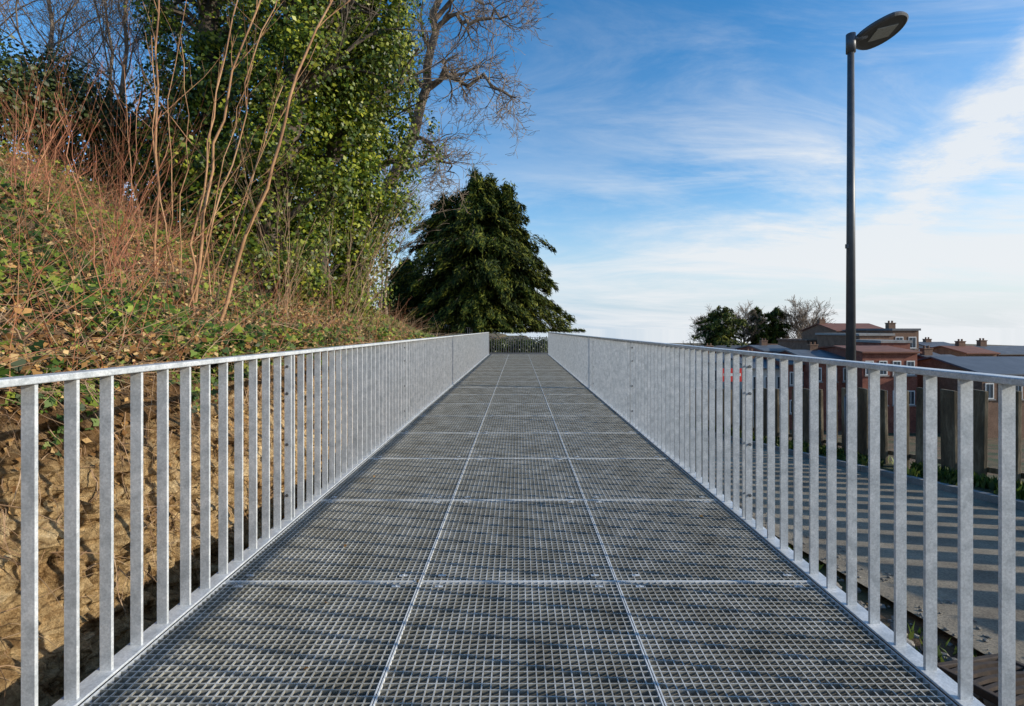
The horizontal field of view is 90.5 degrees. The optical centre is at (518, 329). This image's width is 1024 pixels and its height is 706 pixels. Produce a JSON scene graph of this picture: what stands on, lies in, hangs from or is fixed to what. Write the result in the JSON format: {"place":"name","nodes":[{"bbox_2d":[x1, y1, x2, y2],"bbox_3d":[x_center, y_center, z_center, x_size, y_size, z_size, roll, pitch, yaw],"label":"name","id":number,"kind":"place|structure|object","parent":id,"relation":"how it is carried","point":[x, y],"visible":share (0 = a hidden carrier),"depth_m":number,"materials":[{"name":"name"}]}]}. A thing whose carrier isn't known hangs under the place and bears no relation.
{"place":"outdoors","nodes":[
{"label":"outdoors","id":0,"kind":"place"},
{"bbox_2d":[0,339,364,705],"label":"earth bank","id":1,"kind":"structure","parent":0,"point":[50,616],"depth_m":2.77,"materials":[{"name":"brown soil"}]},
{"bbox_2d":[10,348,101,392],"bbox_3d":[-2.750,0.285,2.883,0.641,0.345,0.452,0,0,-29],"label":"ivy mound","id":2,"kind":"object","parent":1,"relation":"on","point":[62,364],"visible":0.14,"depth_m":2.96,"materials":[{"name":"green plant"}]},
{"bbox_2d":[2,11,268,316],"bbox_3d":[-3.314,-1.664,4.224,2.793,3.583,2.278,0,0,0],"label":"red stemmed shrub","id":3,"kind":"object","parent":1,"relation":"on","point":[113,246],"visible":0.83,"depth_m":4.30,"materials":[{"name":"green plant"}]},
{"bbox_2d":[84,0,234,282],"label":"coppiced shrub","id":4,"kind":"object","parent":1,"relation":"on","point":[155,145],"visible":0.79,"depth_m":6.15,"materials":[{"name":"beige plant"}]},
{"bbox_2d":[0,101,432,391],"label":"red shoots","id":5,"kind":"object","parent":1,"relation":"on","point":[40,270],"visible":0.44,"depth_m":4.55,"materials":[{"name":"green plant"}]},
{"bbox_2d":[175,326,264,372],"bbox_3d":[-2.710,0.230,4.444,0.839,0.520,0.709,0,0,-34],"label":"ivy mound","id":6,"kind":"object","parent":1,"relation":"on","point":[246,339],"visible":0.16,"depth_m":4.39,"materials":[{"name":"green plant"}]},
{"bbox_2d":[0,139,439,456],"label":"ground ivy","id":7,"kind":"object","parent":1,"relation":"on","point":[89,301],"visible":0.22,"depth_m":4.51,"materials":[{"name":"green plant"}]},
{"bbox_2d":[0,130,459,704],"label":"dry stalks","id":8,"kind":"object","parent":1,"relation":"on","point":[86,380],"visible":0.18,"depth_m":3.67,"materials":[{"name":"brown plant"}]},
{"bbox_2d":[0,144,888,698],"bbox_3d":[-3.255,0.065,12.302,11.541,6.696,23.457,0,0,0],"label":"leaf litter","id":9,"kind":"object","parent":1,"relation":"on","point":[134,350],"visible":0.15,"depth_m":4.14,"materials":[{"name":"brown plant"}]},
{"bbox_2d":[0,154,1023,703],"bbox_3d":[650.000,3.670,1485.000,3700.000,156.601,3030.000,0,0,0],"label":"ground","id":10,"kind":"structure","parent":0,"point":[886,614],"depth_m":5.12,"materials":[{"name":"soil"}]},
{"bbox_2d":[0,28,67,149],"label":"evergreen bush","id":11,"kind":"object","parent":10,"relation":"on","point":[17,106],"visible":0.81,"depth_m":9.02,"materials":[{"name":"green plant"}]},
{"bbox_2d":[0,0,123,92],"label":"bare tree","id":12,"kind":"object","parent":10,"relation":"on","point":[19,7],"visible":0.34,"depth_m":13.37,"materials":[{"name":"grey plant"}]},
{"bbox_2d":[0,39,140,187],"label":"evergreen bush","id":13,"kind":"object","parent":10,"relation":"on","point":[70,101],"visible":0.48,"depth_m":10.00,"materials":[{"name":"green plant"}]},
{"bbox_2d":[0,0,147,219],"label":"red stemmed shrub","id":14,"kind":"object","parent":10,"relation":"on","point":[28,134],"visible":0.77,"depth_m":5.53,"materials":[{"name":"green plant"}]},
{"bbox_2d":[0,0,169,138],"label":"bare tree","id":15,"kind":"object","parent":10,"relation":"on","point":[51,15],"visible":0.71,"depth_m":11.57,"materials":[{"name":"brown plant"}]},
{"bbox_2d":[23,72,171,196],"bbox_3d":[-9.175,-4.142,11.265,2.644,2.889,2.752,0,0,0],"label":"evergreen bush","id":16,"kind":"object","parent":10,"relation":"on","point":[106,156],"visible":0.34,"depth_m":10.76,"materials":[{"name":"green plant"}]},
{"bbox_2d":[2,0,194,120],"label":"bare tree","id":17,"kind":"object","parent":10,"relation":"on","point":[111,57],"visible":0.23,"depth_m":13.97,"materials":[{"name":"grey plant"}]},
{"bbox_2d":[0,0,225,193],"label":"bare tree","id":18,"kind":"object","parent":10,"relation":"on","point":[126,45],"visible":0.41,"depth_m":12.07,"materials":[{"name":"brown plant"}]},
{"bbox_2d":[74,100,195,214],"bbox_3d":[-8.637,-3.910,11.906,2.423,2.900,2.831,0,0,0],"label":"evergreen bush","id":19,"kind":"object","parent":10,"relation":"on","point":[160,141],"visible":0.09,"depth_m":11.36,"materials":[{"name":"green plant"}]},
{"bbox_2d":[0,353,341,697],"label":"bank stones","id":20,"kind":"object","parent":10,"relation":"on","point":[86,638],"visible":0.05,"depth_m":2.79,"materials":[{"name":"beige stone"}]},
{"bbox_2d":[93,0,279,118],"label":"bare tree","id":21,"kind":"object","parent":10,"relation":"on","point":[197,64],"visible":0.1,"depth_m":13.15,"materials":[{"name":"grey plant"}]},
{"bbox_2d":[111,0,286,236],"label":"ivy clad tree","id":22,"kind":"object","parent":10,"relation":"on","point":[209,31],"visible":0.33,"depth_m":10.76,"materials":[{"name":"green plant"}]},
{"bbox_2d":[152,181,257,254],"bbox_3d":[-6.059,-2.055,10.166,2.217,1.772,2.457,0,0,0],"label":"ivy mound","id":23,"kind":"object","parent":10,"relation":"on","point":[208,214],"visible":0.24,"depth_m":9.46,"materials":[{"name":"green plant"}]},
{"bbox_2d":[143,0,349,333],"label":"coppiced shrub","id":24,"kind":"object","parent":10,"relation":"on","point":[194,294],"visible":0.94,"depth_m":5.31,"materials":[{"name":"beige plant"}]},
{"bbox_2d":[194,225,331,312],"bbox_3d":[-4.101,-0.965,8.187,1.839,1.431,1.833,0,0,43],"label":"ivy mound","id":25,"kind":"object","parent":10,"relation":"on","point":[303,283],"visible":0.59,"depth_m":8.08,"materials":[{"name":"green plant"}]},
{"bbox_2d":[203,106,350,323],"bbox_3d":[-3.551,-1.568,7.691,2.389,3.300,1.916,0,0,0],"label":"dry shrub","id":26,"kind":"object","parent":10,"relation":"on","point":[288,270],"visible":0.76,"depth_m":7.51,"materials":[{"name":"brown plant"}]},
{"bbox_2d":[186,0,450,319],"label":"ivy clad tree","id":27,"kind":"object","parent":10,"relation":"on","point":[381,210],"visible":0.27,"depth_m":12.24,"materials":[{"name":"green plant"}]},
{"bbox_2d":[159,0,478,289],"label":"ivy clad tree","id":28,"kind":"object","parent":10,"relation":"on","point":[291,37],"visible":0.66,"depth_m":9.55,"materials":[{"name":"green plant"}]},
{"bbox_2d":[305,273,382,323],"bbox_3d":[-3.578,-0.579,10.598,1.649,1.264,1.856,0,0,0],"label":"ivy mound","id":29,"kind":"object","parent":10,"relation":"on","point":[362,301],"visible":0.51,"depth_m":10.16,"materials":[{"name":"green plant"}]},
{"bbox_2d":[288,174,423,327],"bbox_3d":[-3.099,-1.413,9.600,2.522,3.245,1.811,0,0,0],"label":"dry shrub","id":30,"kind":"object","parent":10,"relation":"on","point":[362,289],"visible":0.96,"depth_m":9.45,"materials":[{"name":"brown plant"}]},
{"bbox_2d":[245,0,511,313],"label":"ivy clad tree","id":31,"kind":"object","parent":10,"relation":"on","point":[342,139],"visible":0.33,"depth_m":10.82,"materials":[{"name":"green plant"}]},
{"bbox_2d":[300,102,469,297],"bbox_3d":[-4.661,-3.260,14.444,5.515,6.146,5.544,0,0,-40],"label":"bare tree","id":32,"kind":"object","parent":10,"relation":"on","point":[433,182],"visible":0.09,"depth_m":14.35,"materials":[{"name":"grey plant"}]},
{"bbox_2d":[373,255,426,332],"bbox_3d":[-8.355,-2.165,35.998,6.316,6.326,6.080,0,0,0],"label":"tree","id":33,"kind":"object","parent":10,"relation":"on","point":[403,303],"visible":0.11,"depth_m":35.13,"materials":[{"name":"green plant"}]},
{"bbox_2d":[375,113,460,314],"bbox_3d":[-4.668,-4.164,18.545,5.219,8.373,5.241,0,0,0],"label":"bare tree","id":34,"kind":"object","parent":10,"relation":"on","point":[386,284],"visible":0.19,"depth_m":18.98,"materials":[{"name":"grey plant"}]},
{"bbox_2d":[359,0,556,297],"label":"bare tree","id":35,"kind":"object","parent":10,"relation":"on","point":[433,14],"visible":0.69,"depth_m":15.30,"materials":[{"name":"brown plant"}]},
{"bbox_2d":[375,162,585,336],"bbox_3d":[-3.110,-4.760,34.390,12.731,12.519,12.672,0,0,-35],"label":"evergreen tree","id":36,"kind":"object","parent":10,"relation":"on","point":[484,276],"visible":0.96,"depth_m":31.89,"materials":[{"name":"green plant"}]},
{"bbox_2d":[78,357,958,705],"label":"walkway frame","id":37,"kind":"object","parent":10,"relation":"on","point":[642,435],"visible":0.01,"depth_m":2.65,"materials":[{"name":"metal"}]},
{"bbox_2d":[0,351,295,705],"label":"railing section","id":38,"kind":"object","parent":37,"relation":"on","point":[76,692],"visible":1,"depth_m":2.05,"materials":[{"name":"metal"}]},
{"bbox_2d":[80,581,419,705],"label":"grating panel","id":39,"kind":"object","parent":37,"relation":"on","point":[245,643],"visible":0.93,"depth_m":2.04,"materials":[{"name":"metal"}]},
{"bbox_2d":[226,500,451,581],"bbox_3d":[-1.003,1.303,3.219,0.998,0.040,1.238,0,0,0],"label":"grating panel","id":40,"kind":"object","parent":37,"relation":"on","point":[389,540],"visible":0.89,"depth_m":3.06,"materials":[{"name":"metal"}]},
{"bbox_2d":[292,340,407,518],"bbox_3d":[-1.545,0.718,5.201,0.080,1.139,3.540,0,0,0],"label":"railing section","id":41,"kind":"object","parent":37,"relation":"on","point":[374,397],"visible":0.98,"depth_m":4.50,"materials":[{"name":"metal"}]},
{"bbox_2d":[320,458,467,499],"bbox_3d":[-1.003,1.303,4.459,0.998,0.040,1.238,0,0,0],"label":"grating panel","id":42,"kind":"object","parent":37,"relation":"on","point":[416,478],"visible":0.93,"depth_m":4.36,"materials":[{"name":"metal"}]},
{"bbox_2d":[369,433,477,457],"bbox_3d":[-1.003,1.302,5.699,0.998,0.040,1.238,0,0,0],"label":"grating panel","id":43,"kind":"object","parent":37,"relation":"on","point":[427,445],"visible":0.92,"depth_m":5.60,"materials":[{"name":"metal"}]},
{"bbox_2d":[407,336,444,422],"bbox_3d":[-1.545,0.718,8.701,0.080,1.139,3.540,0,0,0],"label":"railing section","id":44,"kind":"object","parent":37,"relation":"on","point":[425,383],"visible":0.94,"depth_m":8.15,"materials":[{"name":"metal"}]},
{"bbox_2d":[398,416,484,432],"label":"grating panel","id":45,"kind":"object","parent":37,"relation":"on","point":[445,424],"visible":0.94,"depth_m":6.87,"materials":[{"name":"metal"}]},
{"bbox_2d":[444,335,462,391],"bbox_3d":[-1.545,0.718,12.201,0.080,1.139,3.540,0,0,0],"label":"railing section","id":46,"kind":"object","parent":37,"relation":"on","point":[453,361],"visible":0.94,"depth_m":11.80,"materials":[{"name":"metal"}]},
{"bbox_2d":[418,404,488,415],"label":"grating panel","id":47,"kind":"object","parent":37,"relation":"on","point":[456,410],"visible":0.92,"depth_m":8.08,"materials":[{"name":"metal"}]},
{"bbox_2d":[432,394,492,403],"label":"grating panel","id":48,"kind":"object","parent":37,"relation":"on","point":[460,398],"visible":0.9,"depth_m":9.32,"materials":[{"name":"metal"}]},
{"bbox_2d":[462,334,474,375],"bbox_3d":[-1.545,0.718,15.701,0.080,1.139,3.540,0,0,0],"label":"railing section","id":49,"kind":"object","parent":37,"relation":"on","point":[468,352],"visible":0.91,"depth_m":15.60,"materials":[{"name":"metal"}]},
{"bbox_2d":[444,387,495,393],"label":"grating panel","id":50,"kind":"object","parent":37,"relation":"on","point":[471,390],"visible":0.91,"depth_m":10.69,"materials":[{"name":"metal"}]},
{"bbox_2d":[452,381,497,386],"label":"grating panel","id":51,"kind":"object","parent":37,"relation":"on","point":[475,384],"visible":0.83,"depth_m":11.87,"materials":[{"name":"metal"}]},
{"bbox_2d":[473,333,481,365],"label":"railing section","id":52,"kind":"object","parent":37,"relation":"on","point":[477,348],"visible":0.96,"depth_m":18.95,"materials":[{"name":"metal"}]},
{"bbox_2d":[481,332,488,359],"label":"railing section","id":53,"kind":"object","parent":37,"relation":"on","point":[484,344],"visible":0.91,"depth_m":22.88,"materials":[{"name":"metal"}]},
{"bbox_2d":[373,581,663,705],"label":"grating panel","id":54,"kind":"object","parent":37,"relation":"on","point":[502,643],"visible":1,"depth_m":2.04,"materials":[{"name":"metal"}]},
{"bbox_2d":[421,500,615,580],"bbox_3d":[0.000,1.302,3.219,0.998,0.040,1.238,0,0,0],"label":"grating panel","id":55,"kind":"object","parent":37,"relation":"on","point":[518,540],"visible":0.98,"depth_m":3.06,"materials":[{"name":"metal"}]},
{"bbox_2d":[453,458,583,499],"bbox_3d":[0.000,1.302,4.459,0.998,0.040,1.238,0,0,0],"label":"grating panel","id":56,"kind":"object","parent":37,"relation":"on","point":[518,479],"visible":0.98,"depth_m":4.33,"materials":[{"name":"metal"}]},
{"bbox_2d":[469,433,567,457],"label":"grating panel","id":57,"kind":"object","parent":37,"relation":"on","point":[518,445],"visible":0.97,"depth_m":5.60,"materials":[{"name":"metal"}]},
{"bbox_2d":[479,416,557,432],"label":"grating panel","id":58,"kind":"object","parent":37,"relation":"on","point":[518,424],"visible":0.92,"depth_m":6.88,"materials":[{"name":"metal"}]},
{"bbox_2d":[485,404,551,415],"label":"grating panel","id":59,"kind":"object","parent":37,"relation":"on","point":[518,410],"visible":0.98,"depth_m":8.08,"materials":[{"name":"metal"}]},
{"bbox_2d":[490,394,546,403],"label":"grating panel","id":60,"kind":"object","parent":37,"relation":"on","point":[518,399],"visible":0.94,"depth_m":9.32,"materials":[{"name":"metal"}]},
{"bbox_2d":[494,387,542,393],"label":"grating panel","id":61,"kind":"object","parent":37,"relation":"on","point":[520,390],"visible":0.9,"depth_m":10.69,"materials":[{"name":"metal"}]},
{"bbox_2d":[496,381,540,386],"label":"grating panel","id":62,"kind":"object","parent":37,"relation":"on","point":[518,383],"visible":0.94,"depth_m":11.87,"materials":[{"name":"metal"}]},
{"bbox_2d":[555,333,563,365],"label":"railing section","id":63,"kind":"object","parent":37,"relation":"on","point":[559,348],"visible":0.95,"depth_m":18.95,"materials":[{"name":"metal"}]},
{"bbox_2d":[539,381,584,386],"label":"grating panel","id":64,"kind":"object","parent":37,"relation":"on","point":[561,384],"visible":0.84,"depth_m":11.87,"materials":[{"name":"metal"}]},
{"bbox_2d":[541,387,592,393],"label":"grating panel","id":65,"kind":"object","parent":37,"relation":"on","point":[565,390],"visible":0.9,"depth_m":10.69,"materials":[{"name":"metal"}]},
{"bbox_2d":[562,334,574,375],"bbox_3d":[1.545,0.718,15.701,0.080,1.139,3.540,0,0,0],"label":"railing section","id":66,"kind":"object","parent":37,"relation":"on","point":[568,352],"visible":0.97,"depth_m":15.60,"materials":[{"name":"metal"}]},
{"bbox_2d":[544,394,604,403],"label":"grating panel","id":67,"kind":"object","parent":37,"relation":"on","point":[572,398],"visible":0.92,"depth_m":9.32,"materials":[{"name":"metal"}]},
{"bbox_2d":[574,335,592,391],"bbox_3d":[1.545,0.718,12.201,0.080,1.139,3.540,0,0,0],"label":"railing section","id":68,"kind":"object","parent":37,"relation":"on","point":[583,359],"visible":0.91,"depth_m":11.80,"materials":[{"name":"metal"}]},
{"bbox_2d":[548,404,618,415],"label":"grating panel","id":69,"kind":"object","parent":37,"relation":"on","point":[580,409],"visible":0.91,"depth_m":8.08,"materials":[{"name":"metal"}]},
{"bbox_2d":[552,416,638,432],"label":"grating panel","id":70,"kind":"object","parent":37,"relation":"on","point":[591,424],"visible":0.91,"depth_m":6.87,"materials":[{"name":"metal"}]},
{"bbox_2d":[592,336,629,422],"bbox_3d":[1.545,0.718,8.701,0.080,1.139,3.540,0,0,0],"label":"railing section","id":71,"kind":"object","parent":37,"relation":"on","point":[611,373],"visible":0.91,"depth_m":8.15,"materials":[{"name":"metal"}]},
{"bbox_2d":[559,433,667,457],"bbox_3d":[1.003,1.303,5.699,0.998,0.040,1.238,0,0,0],"label":"grating panel","id":72,"kind":"object","parent":37,"relation":"on","point":[609,445],"visible":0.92,"depth_m":5.60,"materials":[{"name":"metal"}]},
{"bbox_2d":[569,458,716,499],"bbox_3d":[1.003,1.303,4.459,0.998,0.040,1.238,0,0,0],"label":"grating panel","id":73,"kind":"object","parent":37,"relation":"on","point":[632,478],"visible":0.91,"depth_m":4.36,"materials":[{"name":"metal"}]},
{"bbox_2d":[629,340,744,518],"bbox_3d":[1.545,0.718,5.201,0.080,1.139,3.540,0,0,0],"label":"railing section","id":74,"kind":"object","parent":37,"relation":"on","point":[662,397],"visible":0.94,"depth_m":4.50,"materials":[{"name":"metal"}]},
{"bbox_2d":[585,500,810,581],"bbox_3d":[1.003,1.302,3.219,0.998,0.040,1.238,0,0,0],"label":"grating panel","id":75,"kind":"object","parent":37,"relation":"on","point":[677,540],"visible":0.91,"depth_m":3.06,"materials":[{"name":"metal"}]},
{"bbox_2d":[617,581,956,705],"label":"grating panel","id":76,"kind":"object","parent":37,"relation":"on","point":[754,643],"visible":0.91,"depth_m":2.04,"materials":[{"name":"metal"}]},
{"bbox_2d":[741,351,1023,705],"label":"railing section","id":77,"kind":"object","parent":37,"relation":"on","point":[960,693],"visible":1,"depth_m":2.05,"materials":[{"name":"metal"}]},
{"bbox_2d":[489,353,547,353],"bbox_3d":[-1.375,1.570,27.545,6.250,0.440,2.710,0,0,0],"label":"landing","id":78,"kind":"object","parent":10,"relation":"on","point":[518,353],"depth_m":28.21,"materials":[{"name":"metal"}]},
{"bbox_2d":[489,337,546,352],"bbox_3d":[-0.150,0.887,28.400,3.536,0.885,0.060,0,0,0],"label":"end railing","id":79,"kind":"object","parent":78,"relation":"on","point":[515,344],"visible":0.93,"depth_m":28.39,"materials":[{"name":"metal"}]},
{"bbox_2d":[505,336,540,352],"bbox_3d":[0.269,1.073,29.840,2.176,1.550,2.085,0,0,0],"label":"shrub","id":80,"kind":"object","parent":10,"relation":"on","point":[523,346],"visible":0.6,"depth_m":29.40,"materials":[{"name":"green plant"}]},
{"bbox_2d":[695,343,740,422],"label":"house","id":81,"kind":"structure","parent":10,"relation":"on","point":[707,345],"depth_m":55.00,"materials":[{"name":"brick"}]},
{"bbox_2d":[691,305,750,344],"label":"pine tree","id":82,"kind":"object","parent":10,"relation":"on","point":[721,334],"visible":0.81,"depth_m":93.90,"materials":[{"name":"green plant"}]},
{"bbox_2d":[721,301,766,343],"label":"bare tree","id":83,"kind":"object","parent":10,"relation":"on","point":[746,330],"visible":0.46,"depth_m":97.94,"materials":[{"name":"grey plant"}]},
{"bbox_2d":[731,349,779,427],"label":"house","id":84,"kind":"structure","parent":10,"relation":"on","point":[777,376],"depth_m":50.00,"materials":[{"name":"brick"}]},
{"bbox_2d":[743,306,772,344],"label":"pine tree","id":85,"kind":"object","parent":10,"relation":"on","point":[760,335],"visible":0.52,"depth_m":97.21,"materials":[{"name":"green plant"}]},
{"bbox_2d":[735,338,791,357],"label":"house","id":86,"kind":"structure","parent":10,"relation":"on","point":[763,346],"depth_m":66.80,"materials":[{"name":"red brick"}]},
{"bbox_2d":[765,306,792,343],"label":"pine tree","id":87,"kind":"object","parent":10,"relation":"on","point":[775,327],"visible":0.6,"depth_m":97.06,"materials":[{"name":"green plant"}]},
{"bbox_2d":[755,357,804,428],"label":"house","id":88,"kind":"structure","parent":10,"relation":"on","point":[790,374],"depth_m":49.00,"materials":[{"name":"red brick"}]},
{"bbox_2d":[777,339,816,349],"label":"house","id":89,"kind":"structure","parent":10,"relation":"on","point":[796,344],"depth_m":72.81,"materials":[{"name":"brown brick"}]},
{"bbox_2d":[775,295,836,338],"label":"bare tree","id":90,"kind":"object","parent":10,"relation":"on","point":[801,316],"visible":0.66,"depth_m":95.15,"materials":[{"name":"grey plant"}]},
{"bbox_2d":[773,342,845,430],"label":"house","id":91,"kind":"structure","parent":10,"relation":"on","point":[812,350],"depth_m":48.00,"materials":[{"name":"red brick"}]},
{"bbox_2d":[800,317,881,339],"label":"house","id":92,"kind":"structure","parent":10,"relation":"on","point":[819,326],"depth_m":69.25,"materials":[{"name":"brown brick"}]},
{"bbox_2d":[815,333,894,346],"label":"house","id":93,"kind":"structure","parent":10,"relation":"on","point":[827,339],"depth_m":59.29,"materials":[{"name":"brown brick"}]},
{"bbox_2d":[695,387,1023,482],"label":"slab fence","id":94,"kind":"object","parent":10,"relation":"on","point":[949,424],"visible":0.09,"depth_m":8.71,"materials":[{"name":"grey concrete"}]},
{"bbox_2d":[695,421,1023,661],"bbox_3d":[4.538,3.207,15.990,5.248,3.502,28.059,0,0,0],"label":"verge grass","id":95,"kind":"structure","parent":10,"relation":"on","point":[983,481],"depth_m":7.76,"materials":[{"name":"green plant"}]},
{"bbox_2d":[695,428,1023,509],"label":"kerb","id":96,"kind":"structure","parent":10,"relation":"on","point":[984,496],"depth_m":7.72,"materials":[{"name":"concrete"}]},
{"bbox_2d":[708,481,1023,705],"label":"rubble","id":97,"kind":"object","parent":10,"relation":"on","point":[948,657],"visible":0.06,"depth_m":3.21,"materials":[{"name":"stone"}]},
{"bbox_2d":[818,345,921,432],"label":"house","id":98,"kind":"structure","parent":10,"relation":"on","point":[884,354],"depth_m":46.00,"materials":[{"name":"red brick"}]},
{"bbox_2d":[844,11,908,454],"bbox_3d":[7.003,-1.673,9.976,1.075,8.690,0.804,0,0,27],"label":"street lamp","id":99,"kind":"object","parent":10,"relation":"on","point":[880,31],"visible":0.84,"depth_m":9.87,"materials":[{"name":"metal"}]},
{"bbox_2d":[845,321,920,353],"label":"house","id":100,"kind":"structure","parent":10,"relation":"on","point":[907,334],"depth_m":58.00,"materials":[{"name":"brown brick"}]},
{"bbox_2d":[856,339,912,348],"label":"house","id":101,"kind":"structure","parent":10,"relation":"on","point":[904,344],"depth_m":51.00,"materials":[{"name":"red brick"}]},
{"bbox_2d":[931,339,1000,355],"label":"house","id":102,"kind":"structure","parent":10,"relation":"on","point":[960,348],"depth_m":61.79,"materials":[{"name":"brown brick"}]},
{"bbox_2d":[917,356,1023,437],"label":"hall","id":103,"kind":"structure","parent":10,"relation":"on","point":[1009,365],"depth_m":44.39,"materials":[{"name":"brown brick"}]},
{"bbox_2d":[937,653,1023,705],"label":"drain grate","id":104,"kind":"object","parent":10,"relation":"on","point":[985,676],"visible":0.44,"depth_m":2.55,"materials":[{"name":"metal"}]},
{"bbox_2d":[975,338,1023,355],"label":"house","id":105,"kind":"structure","parent":10,"relation":"on","point":[1009,350],"depth_m":64.14,"materials":[{"name":"brown brick"}]},
{"bbox_2d":[0,0,1023,345],"label":"sky","id":106,"kind":"structure","parent":0,"point":[683,158],"materials":[{"name":"blue"}]},
{"bbox_2d":[695,432,1023,663],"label":"road","id":107,"kind":"structure","parent":0,"point":[985,565],"depth_m":4.89,"materials":[{"name":"grey asphalt"}]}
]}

